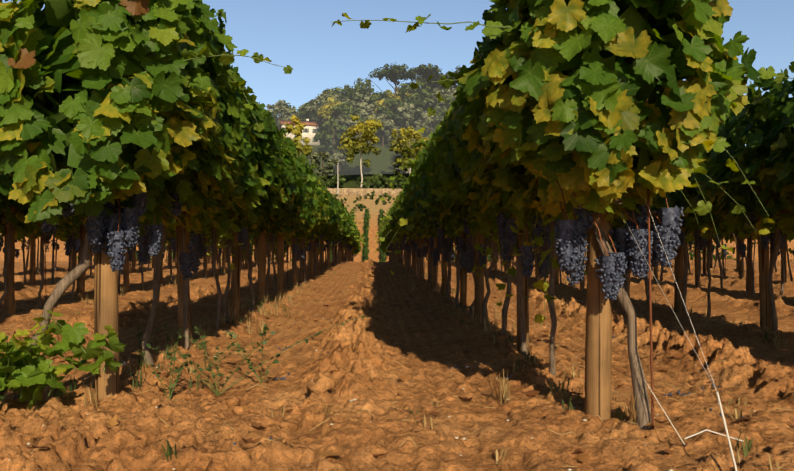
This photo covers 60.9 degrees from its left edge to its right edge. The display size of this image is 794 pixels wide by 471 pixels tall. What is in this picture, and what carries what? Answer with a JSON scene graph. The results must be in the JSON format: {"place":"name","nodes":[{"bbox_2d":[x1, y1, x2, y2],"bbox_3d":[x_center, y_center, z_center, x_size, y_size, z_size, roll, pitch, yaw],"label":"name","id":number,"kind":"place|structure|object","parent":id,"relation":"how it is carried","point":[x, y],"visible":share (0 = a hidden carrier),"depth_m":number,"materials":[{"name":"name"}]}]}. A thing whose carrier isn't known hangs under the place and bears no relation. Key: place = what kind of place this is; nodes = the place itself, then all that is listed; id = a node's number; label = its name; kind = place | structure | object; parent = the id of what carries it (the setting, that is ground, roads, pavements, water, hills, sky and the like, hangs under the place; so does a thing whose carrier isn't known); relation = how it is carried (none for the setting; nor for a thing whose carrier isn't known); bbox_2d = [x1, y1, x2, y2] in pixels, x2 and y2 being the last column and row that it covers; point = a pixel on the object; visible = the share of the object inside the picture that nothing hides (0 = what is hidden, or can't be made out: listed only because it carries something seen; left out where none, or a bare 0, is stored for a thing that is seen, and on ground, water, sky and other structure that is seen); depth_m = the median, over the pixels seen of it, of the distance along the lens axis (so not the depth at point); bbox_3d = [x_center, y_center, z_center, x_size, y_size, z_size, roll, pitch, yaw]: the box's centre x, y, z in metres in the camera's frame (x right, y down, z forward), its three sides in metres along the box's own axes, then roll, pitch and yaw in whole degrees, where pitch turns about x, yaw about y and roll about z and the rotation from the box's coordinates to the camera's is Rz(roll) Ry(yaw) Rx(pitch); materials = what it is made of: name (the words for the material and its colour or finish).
{"place":"outdoors","nodes":[
{"label":"outdoors","id":0,"kind":"place"},
{"bbox_2d":[5,235,786,301],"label":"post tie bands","id":1,"kind":"object","parent":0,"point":[413,260],"visible":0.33,"depth_m":10.49,"materials":[{"name":"black"}]},
{"bbox_2d":[0,123,793,470],"bbox_3d":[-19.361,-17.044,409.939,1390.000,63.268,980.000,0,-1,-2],"label":"terrain","id":2,"kind":"structure","parent":0,"point":[756,365],"depth_m":5.75,"materials":[{"name":"soil"}]},
{"bbox_2d":[0,299,366,401],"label":"weed","id":3,"kind":"object","parent":2,"relation":"on","point":[174,358],"depth_m":5.53,"materials":[{"name":"green plant"}]},
{"bbox_2d":[3,260,394,457],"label":"soil clods","id":4,"kind":"object","parent":2,"relation":"on","point":[321,384],"visible":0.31,"depth_m":5.03,"materials":[{"name":"brown soil"}]},
{"bbox_2d":[281,119,319,145],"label":"house walls","id":5,"kind":"structure","parent":2,"relation":"on","point":[310,135],"depth_m":214.08,"materials":[{"name":"beige paint"}]},
{"bbox_2d":[279,120,321,128],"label":"house roof","id":6,"kind":"structure","parent":5,"relation":"on","point":[305,122],"depth_m":215.46,"materials":[{"name":"tile"}]},
{"bbox_2d":[284,128,317,141],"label":"house shutters","id":7,"kind":"object","parent":5,"relation":"attached to","point":[308,132],"depth_m":213.73,"materials":[{"name":"green wood"}]},
{"bbox_2d":[337,160,344,196],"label":"street lamp","id":8,"kind":"object","parent":2,"relation":"on","point":[337,179],"visible":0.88,"depth_m":164.97,"materials":[{"name":"silver metal"}]},
{"bbox_2d":[290,129,416,186],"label":"plane tree trunks","id":9,"kind":"object","parent":2,"relation":"on","point":[409,169],"visible":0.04,"depth_m":171.78,"materials":[{"name":"beige plant"}]},
{"bbox_2d":[283,87,428,170],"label":"plane tree crowns","id":10,"kind":"object","parent":2,"relation":"on","point":[357,144],"visible":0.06,"depth_m":171.94,"materials":[{"name":"yellow plant"}]},
{"bbox_2d":[265,78,456,210],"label":"trees","id":11,"kind":"object","parent":2,"relation":"on","point":[323,135],"visible":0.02,"depth_m":208.56,"materials":[{"name":"green plant"}]},
{"bbox_2d":[266,84,457,175],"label":"trees","id":12,"kind":"object","parent":2,"relation":"on","point":[404,111],"depth_m":207.16,"materials":[{"name":"green plant"}]},
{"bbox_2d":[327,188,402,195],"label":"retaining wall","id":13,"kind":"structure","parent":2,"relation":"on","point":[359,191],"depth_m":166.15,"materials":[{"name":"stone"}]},
{"bbox_2d":[277,69,452,175],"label":"tree trunks","id":14,"kind":"object","parent":2,"relation":"on","point":[395,89],"depth_m":217.55,"materials":[{"name":"brown plant"}]},
{"bbox_2d":[14,329,742,444],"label":"twigs","id":15,"kind":"object","parent":2,"relation":"on","point":[284,378],"visible":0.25,"depth_m":5.54,"materials":[{"name":"brown wood"}]},
{"bbox_2d":[4,291,755,470],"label":"stone chips","id":16,"kind":"object","parent":2,"relation":"on","point":[354,399],"visible":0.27,"depth_m":4.74,"materials":[{"name":"beige stone"}]},
{"bbox_2d":[6,287,757,470],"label":"stones","id":17,"kind":"object","parent":2,"relation":"on","point":[112,422],"visible":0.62,"depth_m":4.79,"materials":[{"name":"brown stone"}]},
{"bbox_2d":[16,266,773,459],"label":"green grass tufts","id":18,"kind":"object","parent":2,"relation":"on","point":[746,451],"visible":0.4,"depth_m":5.35,"materials":[{"name":"green plant"}]},
{"bbox_2d":[4,178,786,419],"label":"trellis posts","id":19,"kind":"object","parent":2,"relation":"on","point":[598,350],"visible":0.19,"depth_m":8.81,"materials":[{"name":"brown wood"}]},
{"bbox_2d":[0,166,787,390],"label":"trellis wires","id":20,"kind":"object","parent":19,"relation":"attached to","point":[650,269],"depth_m":3.99,"materials":[{"name":"grey metal"}]},
{"bbox_2d":[0,0,793,429],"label":"vine","id":21,"kind":"object","parent":2,"relation":"on","point":[122,100],"depth_m":4.70,"materials":[{"name":"green plant"}]},
{"bbox_2d":[0,187,793,300],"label":"grape clusters","id":22,"kind":"object","parent":21,"relation":"hanging from","point":[571,244],"visible":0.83,"depth_m":4.99,"materials":[{"name":"food"}]},
{"bbox_2d":[2,120,792,255],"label":"grape stems","id":23,"kind":"object","parent":21,"relation":"attached to","point":[634,220],"visible":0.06,"depth_m":4.43,"materials":[{"name":"green plant"}]},
{"bbox_2d":[9,265,786,470],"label":"dry grass tufts","id":24,"kind":"object","parent":2,"relation":"on","point":[507,394],"visible":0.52,"depth_m":7.56,"materials":[{"name":"brown plant"}]},
{"bbox_2d":[77,208,735,261],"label":"vine rows","id":25,"kind":"object","parent":2,"relation":"on","point":[365,251],"visible":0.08,"depth_m":114.99,"materials":[{"name":"green plant"}]},
{"bbox_2d":[31,291,793,470],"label":"fallen leaves","id":26,"kind":"object","parent":2,"relation":"on","point":[400,402],"visible":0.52,"depth_m":5.14,"materials":[{"name":"brown plant"}]},
{"bbox_2d":[44,99,781,428],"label":"vine stakes","id":27,"kind":"object","parent":2,"relation":"on","point":[650,309],"visible":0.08,"depth_m":4.25,"materials":[{"name":"brown wood"}]},
{"bbox_2d":[644,380,743,470],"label":"anchor rods","id":28,"kind":"object","parent":2,"relation":"on","point":[726,431],"visible":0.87,"depth_m":3.60,"materials":[{"name":"grey metal"}]},
{"bbox_2d":[2,0,793,145],"label":"sky","id":29,"kind":"structure","parent":0,"point":[301,35],"materials":[{"name":"blue"}]},
{"bbox_2d":[368,62,470,88],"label":"pine tree crowns","id":30,"kind":"object","parent":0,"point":[402,72],"depth_m":237.31,"materials":[{"name":"green plant"}]}
]}

